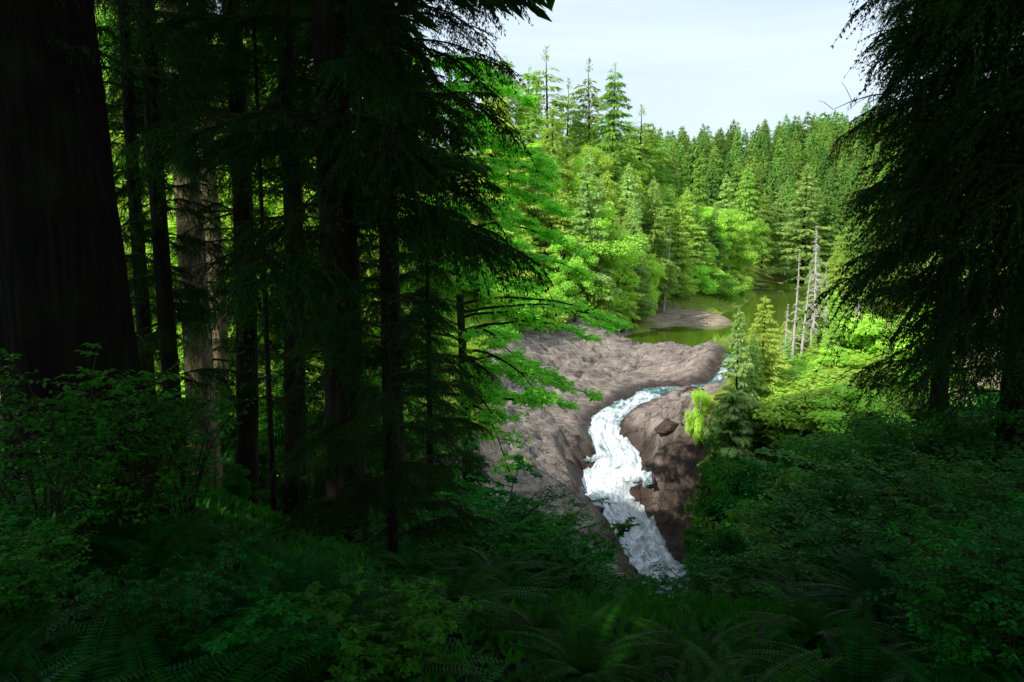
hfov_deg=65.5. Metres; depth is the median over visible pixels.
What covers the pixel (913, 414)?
conifer tree
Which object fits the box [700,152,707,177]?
conifer tree
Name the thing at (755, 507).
conifer tree
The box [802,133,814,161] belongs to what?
conifer tree
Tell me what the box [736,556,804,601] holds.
shrub
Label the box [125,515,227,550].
fern
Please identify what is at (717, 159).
conifer tree
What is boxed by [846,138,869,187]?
conifer tree
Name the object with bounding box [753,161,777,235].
conifer tree
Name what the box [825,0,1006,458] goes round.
cedar tree
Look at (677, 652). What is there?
fern
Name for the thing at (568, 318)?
leafy shrub
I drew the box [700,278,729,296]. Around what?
leafy shrub
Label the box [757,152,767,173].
conifer tree
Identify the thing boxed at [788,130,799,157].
conifer tree
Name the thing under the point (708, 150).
conifer tree
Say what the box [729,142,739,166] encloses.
conifer tree
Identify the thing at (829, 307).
hemlock tree
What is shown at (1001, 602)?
shrub
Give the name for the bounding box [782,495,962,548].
shrub
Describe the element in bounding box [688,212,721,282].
hemlock tree
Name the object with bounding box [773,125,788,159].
conifer tree
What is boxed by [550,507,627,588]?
shrub
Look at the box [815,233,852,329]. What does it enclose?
hemlock tree
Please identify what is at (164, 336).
fir tree
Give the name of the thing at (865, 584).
fern
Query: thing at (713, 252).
broadleaf tree
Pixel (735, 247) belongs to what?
broadleaf tree
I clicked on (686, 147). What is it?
conifer tree
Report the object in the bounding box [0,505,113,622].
shrub
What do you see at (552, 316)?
leafy shrub
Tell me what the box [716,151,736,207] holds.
conifer tree
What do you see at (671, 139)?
conifer tree
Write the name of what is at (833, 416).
leafy shrub
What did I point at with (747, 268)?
hemlock tree
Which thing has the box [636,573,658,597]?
shrub
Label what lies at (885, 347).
hemlock tree
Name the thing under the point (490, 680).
fern
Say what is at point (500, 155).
conifer tree
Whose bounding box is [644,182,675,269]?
hemlock tree
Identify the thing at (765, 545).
shrub
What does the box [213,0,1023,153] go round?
sky
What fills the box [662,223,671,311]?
dead tree
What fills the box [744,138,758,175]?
conifer tree
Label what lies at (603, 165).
broadleaf tree
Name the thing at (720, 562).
shrub
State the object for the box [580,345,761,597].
river
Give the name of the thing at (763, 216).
conifer tree
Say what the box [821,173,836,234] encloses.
conifer tree
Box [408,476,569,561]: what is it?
shrub
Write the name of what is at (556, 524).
shrub
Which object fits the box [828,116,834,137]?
conifer tree
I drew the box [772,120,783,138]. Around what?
conifer tree
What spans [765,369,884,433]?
leafy shrub
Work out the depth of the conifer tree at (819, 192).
256.38 m
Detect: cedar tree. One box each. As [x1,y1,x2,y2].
[795,0,1023,441]
[821,0,1023,472]
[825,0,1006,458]
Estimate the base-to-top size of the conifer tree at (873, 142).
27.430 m
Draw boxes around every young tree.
[156,385,207,479]
[214,363,260,493]
[218,464,261,498]
[221,435,283,508]
[259,344,324,512]
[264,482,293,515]
[309,372,413,524]
[364,351,455,499]
[406,466,480,506]
[448,424,503,512]
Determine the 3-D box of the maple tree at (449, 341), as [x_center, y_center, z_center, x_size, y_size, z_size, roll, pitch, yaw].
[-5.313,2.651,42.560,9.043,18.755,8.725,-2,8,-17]
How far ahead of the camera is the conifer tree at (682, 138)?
373.32 m
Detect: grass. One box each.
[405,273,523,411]
[629,278,994,388]
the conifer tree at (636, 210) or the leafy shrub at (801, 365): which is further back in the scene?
the conifer tree at (636, 210)
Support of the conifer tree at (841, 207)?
on the ground at (676, 314)
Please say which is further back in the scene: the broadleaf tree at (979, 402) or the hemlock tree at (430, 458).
the broadleaf tree at (979, 402)
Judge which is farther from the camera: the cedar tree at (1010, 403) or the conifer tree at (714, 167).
the conifer tree at (714, 167)
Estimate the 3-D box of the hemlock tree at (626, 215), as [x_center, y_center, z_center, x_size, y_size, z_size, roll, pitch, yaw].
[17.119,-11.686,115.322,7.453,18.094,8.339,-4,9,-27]
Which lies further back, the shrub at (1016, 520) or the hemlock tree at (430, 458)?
the hemlock tree at (430, 458)
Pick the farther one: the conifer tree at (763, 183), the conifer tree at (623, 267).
the conifer tree at (763, 183)
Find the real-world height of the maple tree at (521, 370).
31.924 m
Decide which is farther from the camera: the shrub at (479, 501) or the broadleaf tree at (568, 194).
the broadleaf tree at (568, 194)
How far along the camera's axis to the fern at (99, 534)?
5.18 m
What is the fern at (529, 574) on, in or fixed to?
on the ground at (676, 314)
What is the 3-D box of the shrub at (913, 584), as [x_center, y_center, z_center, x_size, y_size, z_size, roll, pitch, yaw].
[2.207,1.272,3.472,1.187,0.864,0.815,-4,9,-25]
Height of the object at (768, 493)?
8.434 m
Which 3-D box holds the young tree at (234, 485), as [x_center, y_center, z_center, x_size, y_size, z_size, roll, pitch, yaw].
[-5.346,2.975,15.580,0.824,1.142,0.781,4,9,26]
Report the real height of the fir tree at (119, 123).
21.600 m
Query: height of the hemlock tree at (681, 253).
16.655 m
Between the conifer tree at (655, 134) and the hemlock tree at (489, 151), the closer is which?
the hemlock tree at (489, 151)
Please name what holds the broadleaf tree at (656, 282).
on the ground at (676, 314)
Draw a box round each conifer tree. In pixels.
[96,3,129,79]
[444,117,543,291]
[512,66,553,156]
[526,46,575,166]
[533,153,583,293]
[549,78,586,183]
[553,148,622,314]
[562,56,618,179]
[567,177,593,237]
[574,62,650,222]
[576,135,606,199]
[591,177,616,227]
[608,155,623,223]
[610,216,637,315]
[614,104,678,205]
[614,164,668,293]
[615,163,652,299]
[622,197,657,320]
[626,222,657,322]
[639,186,680,303]
[642,178,680,301]
[643,133,661,172]
[646,126,659,146]
[649,135,681,202]
[649,191,675,284]
[660,185,686,265]
[661,135,670,163]
[664,144,683,193]
[665,147,680,205]
[666,136,674,152]
[667,142,683,193]
[675,146,683,175]
[676,143,685,180]
[677,136,710,198]
[678,125,689,150]
[679,155,689,192]
[681,423,720,586]
[683,140,689,154]
[683,194,699,244]
[690,395,750,515]
[691,155,710,209]
[693,203,710,261]
[697,123,705,140]
[697,308,774,475]
[698,133,706,153]
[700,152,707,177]
[701,138,716,167]
[702,126,716,148]
[702,163,721,208]
[703,163,717,209]
[703,206,733,279]
[704,139,718,171]
[705,166,719,198]
[706,147,724,183]
[710,134,722,173]
[713,175,738,215]
[716,128,726,158]
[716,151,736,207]
[720,139,730,173]
[724,158,754,220]
[725,124,734,143]
[727,119,738,152]
[729,127,743,165]
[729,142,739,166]
[733,162,741,196]
[733,167,773,267]
[734,121,741,142]
[734,148,740,162]
[734,179,752,217]
[735,334,766,434]
[736,156,756,205]
[739,496,757,526]
[740,127,748,161]
[743,130,757,167]
[743,165,759,218]
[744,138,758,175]
[749,397,776,455]
[750,158,760,187]
[753,127,766,155]
[753,145,773,174]
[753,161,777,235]
[754,166,763,205]
[754,170,783,236]
[754,192,776,272]
[756,118,770,141]
[756,170,769,207]
[756,185,778,256]
[756,186,800,275]
[757,121,770,151]
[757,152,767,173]
[758,143,770,162]
[758,163,839,282]
[759,120,771,147]
[764,134,773,164]
[768,134,780,173]
[770,159,782,189]
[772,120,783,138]
[772,138,784,172]
[772,181,802,251]
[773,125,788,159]
[777,131,789,160]
[777,156,797,206]
[777,169,795,231]
[778,141,794,180]
[778,336,795,365]
[782,114,789,138]
[782,418,807,456]
[783,119,795,141]
[787,115,803,157]
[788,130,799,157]
[788,143,797,180]
[789,175,798,218]
[790,161,798,194]
[790,301,809,356]
[792,123,804,149]
[793,170,806,217]
[793,248,828,355]
[795,141,804,179]
[795,149,811,191]
[795,158,822,224]
[797,184,816,244]
[798,131,821,163]
[799,111,812,149]
[802,115,817,146]
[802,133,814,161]
[805,190,823,251]
[805,190,843,278]
[806,145,814,163]
[807,113,819,146]
[813,141,834,187]
[814,125,822,152]
[814,196,833,253]
[815,150,833,196]
[818,119,831,141]
[818,170,838,224]
[819,123,831,159]
[819,211,877,329]
[820,114,833,133]
[821,161,847,217]
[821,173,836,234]
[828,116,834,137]
[828,138,840,178]
[829,185,848,245]
[830,111,843,166]
[833,152,847,190]
[836,151,851,201]
[837,112,846,136]
[838,174,857,223]
[841,133,860,173]
[843,122,858,164]
[843,180,859,242]
[844,186,869,257]
[845,159,860,201]
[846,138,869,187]
[846,196,920,318]
[849,278,875,318]
[850,143,864,187]
[850,405,884,458]
[858,144,883,187]
[858,160,873,204]
[860,103,868,119]
[861,103,872,129]
[865,124,885,161]
[865,166,889,223]
[871,154,881,182]
[897,397,924,449]
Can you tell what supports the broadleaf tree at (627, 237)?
on the bedrock
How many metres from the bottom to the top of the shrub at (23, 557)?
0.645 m
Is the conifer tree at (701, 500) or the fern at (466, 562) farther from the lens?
the conifer tree at (701, 500)
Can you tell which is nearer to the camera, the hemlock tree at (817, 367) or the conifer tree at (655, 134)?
the hemlock tree at (817, 367)
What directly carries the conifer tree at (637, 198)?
on the ground at (676, 314)
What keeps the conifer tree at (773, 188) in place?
on the ground at (676, 314)
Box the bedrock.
[418,315,730,591]
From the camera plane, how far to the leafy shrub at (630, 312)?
108.51 m
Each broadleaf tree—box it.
[105,84,148,219]
[110,130,233,395]
[119,191,183,367]
[124,166,380,445]
[124,167,425,450]
[178,267,380,466]
[517,141,600,216]
[541,234,598,312]
[558,204,648,310]
[562,141,618,203]
[617,160,672,215]
[641,169,672,220]
[643,245,666,305]
[645,259,658,295]
[681,270,693,292]
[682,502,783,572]
[683,454,748,592]
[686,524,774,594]
[688,205,731,259]
[688,494,729,589]
[692,424,872,582]
[699,455,776,556]
[705,207,761,273]
[706,245,722,277]
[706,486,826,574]
[716,228,753,270]
[723,227,753,272]
[732,210,771,260]
[735,474,814,544]
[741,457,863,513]
[742,409,977,564]
[765,454,917,531]
[771,240,798,275]
[808,407,1019,541]
[878,404,1023,483]
[918,386,999,470]
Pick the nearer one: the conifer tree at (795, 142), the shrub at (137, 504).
the shrub at (137, 504)
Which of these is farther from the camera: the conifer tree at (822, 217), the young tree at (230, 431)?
the conifer tree at (822, 217)
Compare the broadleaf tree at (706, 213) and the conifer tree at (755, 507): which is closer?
the conifer tree at (755, 507)
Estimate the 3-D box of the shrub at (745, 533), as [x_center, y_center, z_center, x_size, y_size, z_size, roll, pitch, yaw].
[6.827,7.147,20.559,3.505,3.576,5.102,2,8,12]
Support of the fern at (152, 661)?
on the ground at (676, 314)
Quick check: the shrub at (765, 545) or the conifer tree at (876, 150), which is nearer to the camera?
the shrub at (765, 545)
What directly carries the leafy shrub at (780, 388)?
on the ground at (676, 314)
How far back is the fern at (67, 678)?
2.80 m
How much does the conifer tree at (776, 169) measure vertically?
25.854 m
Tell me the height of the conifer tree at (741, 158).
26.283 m
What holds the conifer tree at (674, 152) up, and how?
on the ground at (676, 314)
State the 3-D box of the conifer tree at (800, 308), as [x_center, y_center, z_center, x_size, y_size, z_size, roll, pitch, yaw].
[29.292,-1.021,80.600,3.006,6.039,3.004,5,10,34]
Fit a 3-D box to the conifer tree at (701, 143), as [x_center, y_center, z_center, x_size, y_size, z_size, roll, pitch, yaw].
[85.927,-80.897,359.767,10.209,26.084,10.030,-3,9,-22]
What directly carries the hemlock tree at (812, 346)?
on the ground at (676, 314)
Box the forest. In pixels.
[422,89,982,156]
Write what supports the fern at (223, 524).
on the ground at (676, 314)
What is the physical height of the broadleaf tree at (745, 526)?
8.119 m
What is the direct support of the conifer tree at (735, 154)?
on the ground at (676, 314)
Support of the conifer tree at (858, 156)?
on the ground at (676, 314)
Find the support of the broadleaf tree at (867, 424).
on the ground at (676, 314)
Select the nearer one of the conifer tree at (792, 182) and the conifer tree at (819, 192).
the conifer tree at (819, 192)
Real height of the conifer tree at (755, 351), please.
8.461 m
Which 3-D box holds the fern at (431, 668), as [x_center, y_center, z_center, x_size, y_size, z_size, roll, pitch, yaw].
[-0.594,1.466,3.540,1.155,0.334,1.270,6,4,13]
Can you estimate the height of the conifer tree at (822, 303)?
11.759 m
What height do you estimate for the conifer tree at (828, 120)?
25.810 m
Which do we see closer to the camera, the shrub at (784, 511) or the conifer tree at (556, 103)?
the shrub at (784, 511)
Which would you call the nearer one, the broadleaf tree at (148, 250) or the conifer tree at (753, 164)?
the broadleaf tree at (148, 250)
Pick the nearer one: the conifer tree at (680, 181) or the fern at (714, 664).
the fern at (714, 664)
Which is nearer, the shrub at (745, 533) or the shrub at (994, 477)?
the shrub at (994, 477)
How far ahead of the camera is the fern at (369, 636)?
3.77 m
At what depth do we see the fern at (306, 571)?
4.66 m
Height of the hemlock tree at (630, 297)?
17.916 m
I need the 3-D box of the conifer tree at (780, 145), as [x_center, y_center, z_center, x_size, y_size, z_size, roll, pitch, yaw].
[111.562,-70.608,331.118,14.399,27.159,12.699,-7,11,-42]
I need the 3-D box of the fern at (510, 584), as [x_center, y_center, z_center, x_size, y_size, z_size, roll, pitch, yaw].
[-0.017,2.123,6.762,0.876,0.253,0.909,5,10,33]
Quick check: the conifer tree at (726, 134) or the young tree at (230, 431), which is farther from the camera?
the conifer tree at (726, 134)
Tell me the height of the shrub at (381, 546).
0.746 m
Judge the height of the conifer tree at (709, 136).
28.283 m
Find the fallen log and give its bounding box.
[753,279,783,284]
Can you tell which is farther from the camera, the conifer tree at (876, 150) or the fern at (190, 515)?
the conifer tree at (876, 150)
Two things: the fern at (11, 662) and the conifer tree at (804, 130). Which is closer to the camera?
the fern at (11, 662)
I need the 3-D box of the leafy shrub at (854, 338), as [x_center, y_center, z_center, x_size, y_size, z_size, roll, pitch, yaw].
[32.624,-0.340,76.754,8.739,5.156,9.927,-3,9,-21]
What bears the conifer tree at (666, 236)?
on the ground at (676, 314)
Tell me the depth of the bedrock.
72.26 m
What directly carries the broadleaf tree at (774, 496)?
on the ground at (676, 314)
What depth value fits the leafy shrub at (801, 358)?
72.91 m
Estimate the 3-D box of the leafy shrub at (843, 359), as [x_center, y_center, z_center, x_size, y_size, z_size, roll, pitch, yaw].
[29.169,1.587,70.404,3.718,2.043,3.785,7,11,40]
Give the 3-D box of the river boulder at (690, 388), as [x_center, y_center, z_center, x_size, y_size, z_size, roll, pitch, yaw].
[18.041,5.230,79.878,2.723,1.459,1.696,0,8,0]
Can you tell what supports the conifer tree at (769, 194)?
on the ground at (676, 314)
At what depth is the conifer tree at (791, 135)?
375.93 m
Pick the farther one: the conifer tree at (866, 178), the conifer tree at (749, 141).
the conifer tree at (749, 141)
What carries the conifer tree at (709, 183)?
on the ground at (676, 314)
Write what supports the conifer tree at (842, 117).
on the ground at (676, 314)
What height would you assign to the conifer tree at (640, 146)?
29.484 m
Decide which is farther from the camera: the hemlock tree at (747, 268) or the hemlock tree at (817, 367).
the hemlock tree at (747, 268)
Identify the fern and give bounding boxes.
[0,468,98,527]
[0,586,179,681]
[0,591,257,681]
[0,619,152,681]
[1,578,328,681]
[5,503,130,559]
[27,624,369,681]
[39,504,163,575]
[42,641,192,681]
[59,502,156,559]
[63,512,221,587]
[74,512,239,595]
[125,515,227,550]
[135,505,237,559]
[145,534,399,633]
[177,581,320,640]
[188,506,271,554]
[220,543,411,629]
[237,609,512,681]
[245,580,480,681]
[289,574,395,633]
[355,536,461,583]
[355,542,465,580]
[358,561,562,624]
[381,560,514,620]
[425,662,510,681]
[427,547,504,574]
[431,546,507,578]
[442,548,550,590]
[443,545,565,592]
[447,547,518,585]
[458,559,562,608]
[481,592,613,642]
[487,592,680,681]
[522,569,574,602]
[614,600,796,681]
[621,645,752,681]
[680,638,847,681]
[722,597,974,681]
[727,580,898,652]
[745,560,843,605]
[776,572,915,630]
[786,546,949,641]
[845,603,994,681]
[872,644,972,681]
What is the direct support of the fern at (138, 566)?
on the ground at (676, 314)
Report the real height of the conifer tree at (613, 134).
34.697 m
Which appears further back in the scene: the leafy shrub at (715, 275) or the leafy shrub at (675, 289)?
the leafy shrub at (715, 275)
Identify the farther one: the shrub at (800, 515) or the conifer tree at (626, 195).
the conifer tree at (626, 195)
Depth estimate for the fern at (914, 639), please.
4.03 m
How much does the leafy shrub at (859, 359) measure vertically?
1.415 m
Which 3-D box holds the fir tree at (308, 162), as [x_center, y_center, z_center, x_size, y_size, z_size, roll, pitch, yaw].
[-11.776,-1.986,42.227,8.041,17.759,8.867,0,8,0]
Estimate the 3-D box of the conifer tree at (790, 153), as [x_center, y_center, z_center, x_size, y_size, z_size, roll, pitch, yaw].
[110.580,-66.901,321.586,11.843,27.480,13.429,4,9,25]
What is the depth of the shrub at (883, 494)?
9.16 m
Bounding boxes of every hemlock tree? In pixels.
[97,0,263,462]
[103,64,121,133]
[104,0,556,547]
[119,0,404,522]
[156,73,325,475]
[244,0,502,543]
[267,298,499,565]
[359,242,495,542]
[432,93,547,301]
[455,55,552,296]
[473,169,546,303]
[528,150,550,225]
[531,104,584,237]
[531,178,584,291]
[543,190,583,310]
[581,236,623,321]
[596,171,623,243]
[599,199,644,330]
[621,200,653,319]
[625,175,664,284]
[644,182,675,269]
[665,202,699,298]
[672,188,710,270]
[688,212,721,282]
[729,297,792,400]
[736,212,758,283]
[775,322,795,363]
[805,334,819,364]
[813,364,821,384]
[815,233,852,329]
[819,323,841,348]
[819,333,830,353]
[820,284,842,332]
[865,350,898,414]
[882,343,903,403]
[893,315,908,358]
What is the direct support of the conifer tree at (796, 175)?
on the ground at (676, 314)
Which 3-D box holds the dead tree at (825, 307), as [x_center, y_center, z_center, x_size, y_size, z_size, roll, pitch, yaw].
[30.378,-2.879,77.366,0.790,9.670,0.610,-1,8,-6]
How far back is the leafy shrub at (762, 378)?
63.80 m
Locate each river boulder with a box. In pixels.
[595,505,604,513]
[654,418,683,433]
[683,386,703,392]
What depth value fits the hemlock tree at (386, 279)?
15.05 m
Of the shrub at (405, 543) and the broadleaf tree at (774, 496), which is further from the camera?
the broadleaf tree at (774, 496)
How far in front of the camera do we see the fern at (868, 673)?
3.59 m
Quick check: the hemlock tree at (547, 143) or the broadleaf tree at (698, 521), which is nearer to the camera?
the broadleaf tree at (698, 521)
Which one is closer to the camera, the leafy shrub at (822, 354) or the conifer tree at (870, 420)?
the conifer tree at (870, 420)
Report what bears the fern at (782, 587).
on the ground at (676, 314)
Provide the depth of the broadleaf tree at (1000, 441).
14.74 m
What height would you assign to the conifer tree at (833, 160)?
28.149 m
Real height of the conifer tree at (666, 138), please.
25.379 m
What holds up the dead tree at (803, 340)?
on the ground at (676, 314)
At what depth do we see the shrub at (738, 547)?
16.90 m
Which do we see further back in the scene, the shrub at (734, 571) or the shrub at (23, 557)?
the shrub at (734, 571)
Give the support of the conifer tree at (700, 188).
on the ground at (676, 314)
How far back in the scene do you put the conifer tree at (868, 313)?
87.86 m
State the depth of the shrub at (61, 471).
4.56 m
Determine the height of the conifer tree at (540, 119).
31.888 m
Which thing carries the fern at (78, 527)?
on the ground at (676, 314)
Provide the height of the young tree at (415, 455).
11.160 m
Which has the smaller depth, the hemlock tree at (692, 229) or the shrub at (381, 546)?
the shrub at (381, 546)
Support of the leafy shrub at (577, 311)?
on the ground at (676, 314)
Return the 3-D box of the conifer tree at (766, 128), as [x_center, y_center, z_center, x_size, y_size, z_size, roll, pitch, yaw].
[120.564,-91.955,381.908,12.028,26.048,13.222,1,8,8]
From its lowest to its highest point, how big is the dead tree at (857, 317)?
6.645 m
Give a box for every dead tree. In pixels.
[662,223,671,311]
[777,304,791,354]
[788,251,801,358]
[798,265,810,357]
[803,226,828,344]
[822,261,828,337]
[852,296,869,355]
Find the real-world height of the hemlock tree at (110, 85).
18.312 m
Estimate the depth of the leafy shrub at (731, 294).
146.65 m
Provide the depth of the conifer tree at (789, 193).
251.44 m
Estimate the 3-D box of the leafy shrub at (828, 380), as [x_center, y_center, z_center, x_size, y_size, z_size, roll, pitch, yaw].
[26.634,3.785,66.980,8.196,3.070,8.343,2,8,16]
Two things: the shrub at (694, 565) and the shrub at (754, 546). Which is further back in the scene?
the shrub at (694, 565)
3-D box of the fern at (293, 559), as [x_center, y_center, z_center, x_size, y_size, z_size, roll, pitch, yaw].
[-1.205,1.555,4.711,1.318,0.347,1.199,9,12,12]
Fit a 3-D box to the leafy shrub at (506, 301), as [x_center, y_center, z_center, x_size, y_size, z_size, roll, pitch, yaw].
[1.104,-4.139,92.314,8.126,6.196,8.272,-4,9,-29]
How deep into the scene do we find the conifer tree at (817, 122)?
402.54 m
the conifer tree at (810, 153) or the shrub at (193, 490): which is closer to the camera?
the shrub at (193, 490)
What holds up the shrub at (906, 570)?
on the ground at (676, 314)
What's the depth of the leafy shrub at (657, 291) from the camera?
123.41 m
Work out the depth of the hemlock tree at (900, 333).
72.71 m
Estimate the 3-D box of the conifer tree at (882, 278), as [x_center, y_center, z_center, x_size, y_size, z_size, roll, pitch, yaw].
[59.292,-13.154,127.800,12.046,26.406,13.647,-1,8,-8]
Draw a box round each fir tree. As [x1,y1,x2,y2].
[0,0,247,532]
[94,0,277,472]
[95,0,283,489]
[103,34,169,148]
[107,0,377,505]
[113,3,230,468]
[168,1,353,514]
[195,1,494,236]
[243,0,554,84]
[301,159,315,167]
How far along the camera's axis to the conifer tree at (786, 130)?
397.15 m
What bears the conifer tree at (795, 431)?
on the ground at (676, 314)
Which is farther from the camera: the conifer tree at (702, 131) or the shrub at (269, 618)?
the conifer tree at (702, 131)
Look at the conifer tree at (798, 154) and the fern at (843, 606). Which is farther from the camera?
the conifer tree at (798, 154)
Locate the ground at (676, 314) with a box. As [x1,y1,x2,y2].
[0,154,1011,681]
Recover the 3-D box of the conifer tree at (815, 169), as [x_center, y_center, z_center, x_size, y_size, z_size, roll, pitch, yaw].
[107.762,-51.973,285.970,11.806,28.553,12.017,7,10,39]
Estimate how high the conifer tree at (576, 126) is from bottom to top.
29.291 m
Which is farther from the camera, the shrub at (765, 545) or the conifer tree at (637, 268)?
the conifer tree at (637, 268)
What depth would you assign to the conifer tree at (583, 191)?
111.89 m
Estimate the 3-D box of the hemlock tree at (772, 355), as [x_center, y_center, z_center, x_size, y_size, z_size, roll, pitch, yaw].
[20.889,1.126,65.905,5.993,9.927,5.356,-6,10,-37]
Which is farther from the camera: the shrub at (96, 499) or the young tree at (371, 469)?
the young tree at (371, 469)
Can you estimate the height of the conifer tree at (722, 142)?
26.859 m
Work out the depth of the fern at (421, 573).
6.78 m
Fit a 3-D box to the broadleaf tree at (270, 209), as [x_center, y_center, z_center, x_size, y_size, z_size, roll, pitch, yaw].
[-11.239,-0.437,33.224,13.296,14.150,12.450,-2,8,-11]
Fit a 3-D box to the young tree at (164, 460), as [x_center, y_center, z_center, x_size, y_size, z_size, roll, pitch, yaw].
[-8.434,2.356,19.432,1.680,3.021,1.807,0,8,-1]
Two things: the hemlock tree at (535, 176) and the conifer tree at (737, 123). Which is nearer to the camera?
the hemlock tree at (535, 176)
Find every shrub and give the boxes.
[0,342,189,562]
[0,371,232,555]
[0,390,156,583]
[0,500,90,592]
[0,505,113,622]
[0,516,94,644]
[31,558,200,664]
[45,524,270,680]
[139,381,261,527]
[181,556,367,681]
[274,566,489,681]
[340,508,417,558]
[370,455,582,561]
[383,522,438,558]
[401,517,486,569]
[404,508,497,566]
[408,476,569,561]
[421,496,585,559]
[466,502,600,582]
[472,512,554,579]
[486,282,550,330]
[496,288,567,327]
[516,497,598,580]
[516,502,588,552]
[516,532,585,590]
[523,509,618,592]
[538,295,577,322]
[538,483,622,587]
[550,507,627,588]
[556,547,646,596]
[561,546,629,591]
[567,309,584,314]
[571,516,647,592]
[574,567,662,596]
[598,580,661,599]
[611,306,635,316]
[629,548,744,598]
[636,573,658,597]
[644,289,661,315]
[647,557,714,597]
[652,567,722,598]
[663,286,676,298]
[668,588,696,598]
[684,387,711,444]
[685,264,719,293]
[695,533,752,595]
[696,532,815,599]
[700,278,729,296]
[704,266,724,279]
[704,551,755,596]
[708,527,831,581]
[708,563,812,601]
[709,527,773,555]
[713,272,750,301]
[719,269,752,296]
[728,373,784,425]
[731,366,802,402]
[731,537,787,595]
[733,272,753,290]
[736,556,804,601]
[744,376,852,451]
[751,481,837,565]
[751,514,832,577]
[754,447,909,541]
[755,542,818,578]
[760,462,861,557]
[761,431,784,449]
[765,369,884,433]
[765,505,887,582]
[775,383,915,464]
[776,367,952,430]
[777,385,869,456]
[779,358,815,376]
[781,476,841,557]
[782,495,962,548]
[784,530,857,594]
[787,475,922,558]
[789,311,891,360]
[792,351,825,365]
[800,464,1019,536]
[801,464,934,545]
[807,349,847,365]
[813,349,864,364]
[813,368,880,396]
[813,524,898,590]
[814,452,1023,568]
[819,346,864,366]
[821,440,1018,503]
[828,522,916,590]
[832,448,1016,515]
[833,314,925,361]
[845,353,873,367]
[850,457,1016,499]
[853,517,1023,681]
[861,511,1023,588]
[861,538,1023,681]
[866,514,1023,681]
[871,528,963,626]
[876,532,1017,639]
[883,366,974,410]
[895,305,974,337]
[905,454,966,490]
[906,505,1023,679]
[912,522,1023,630]
[928,471,1023,565]
[933,505,1023,592]
[965,455,1023,499]
[981,554,1023,676]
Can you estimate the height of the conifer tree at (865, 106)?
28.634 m
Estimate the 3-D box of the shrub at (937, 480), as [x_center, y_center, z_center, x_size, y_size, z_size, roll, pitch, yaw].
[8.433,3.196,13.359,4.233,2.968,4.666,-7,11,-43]
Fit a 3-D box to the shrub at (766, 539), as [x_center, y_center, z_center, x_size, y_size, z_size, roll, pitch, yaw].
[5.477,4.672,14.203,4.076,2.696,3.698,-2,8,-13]
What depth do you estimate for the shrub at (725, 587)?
12.66 m
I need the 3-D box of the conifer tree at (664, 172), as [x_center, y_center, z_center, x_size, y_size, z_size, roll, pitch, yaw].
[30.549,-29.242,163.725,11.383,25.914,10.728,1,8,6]
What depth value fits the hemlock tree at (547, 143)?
118.55 m
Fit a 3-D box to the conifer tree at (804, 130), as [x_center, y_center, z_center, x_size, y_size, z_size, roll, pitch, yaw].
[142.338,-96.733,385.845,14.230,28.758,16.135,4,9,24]
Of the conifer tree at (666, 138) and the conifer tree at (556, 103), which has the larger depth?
the conifer tree at (666, 138)
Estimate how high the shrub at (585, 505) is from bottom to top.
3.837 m
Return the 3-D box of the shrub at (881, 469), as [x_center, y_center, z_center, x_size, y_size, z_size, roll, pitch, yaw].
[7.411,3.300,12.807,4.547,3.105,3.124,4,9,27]
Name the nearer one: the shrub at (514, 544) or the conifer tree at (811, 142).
the shrub at (514, 544)
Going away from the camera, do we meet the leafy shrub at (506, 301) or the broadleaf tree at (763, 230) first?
the leafy shrub at (506, 301)
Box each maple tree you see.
[361,49,634,486]
[367,225,495,475]
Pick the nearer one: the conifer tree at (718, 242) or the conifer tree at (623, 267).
the conifer tree at (623, 267)
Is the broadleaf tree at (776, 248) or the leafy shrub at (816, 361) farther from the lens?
the broadleaf tree at (776, 248)
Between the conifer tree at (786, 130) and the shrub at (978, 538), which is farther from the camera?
the conifer tree at (786, 130)
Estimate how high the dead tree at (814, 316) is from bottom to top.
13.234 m
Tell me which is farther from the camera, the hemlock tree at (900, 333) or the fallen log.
the fallen log
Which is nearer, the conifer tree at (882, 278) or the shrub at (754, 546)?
the shrub at (754, 546)
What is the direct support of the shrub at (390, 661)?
on the ground at (676, 314)
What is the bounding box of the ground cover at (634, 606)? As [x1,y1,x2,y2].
[0,432,984,681]
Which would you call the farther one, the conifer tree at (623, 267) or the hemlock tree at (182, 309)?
the conifer tree at (623, 267)
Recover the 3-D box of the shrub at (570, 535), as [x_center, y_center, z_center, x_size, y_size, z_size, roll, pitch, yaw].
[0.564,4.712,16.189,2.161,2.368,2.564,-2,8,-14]
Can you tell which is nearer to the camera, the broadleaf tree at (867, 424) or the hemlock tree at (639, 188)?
the broadleaf tree at (867, 424)
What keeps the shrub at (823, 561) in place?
on the ground at (676, 314)
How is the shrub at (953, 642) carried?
on the ground at (676, 314)
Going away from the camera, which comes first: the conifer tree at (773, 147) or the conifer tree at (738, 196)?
the conifer tree at (738, 196)
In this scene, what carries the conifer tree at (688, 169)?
on the ground at (676, 314)
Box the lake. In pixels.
[624,275,906,352]
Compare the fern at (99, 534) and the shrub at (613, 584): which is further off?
the shrub at (613, 584)
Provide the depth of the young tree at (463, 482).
29.34 m
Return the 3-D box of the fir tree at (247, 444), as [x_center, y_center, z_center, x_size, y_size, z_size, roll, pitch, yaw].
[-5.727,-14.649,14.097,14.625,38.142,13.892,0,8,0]
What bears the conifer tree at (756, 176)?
on the ground at (676, 314)
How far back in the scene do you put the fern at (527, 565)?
7.89 m
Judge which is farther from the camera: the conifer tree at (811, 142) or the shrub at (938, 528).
the conifer tree at (811, 142)
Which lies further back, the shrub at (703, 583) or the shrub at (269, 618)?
the shrub at (703, 583)

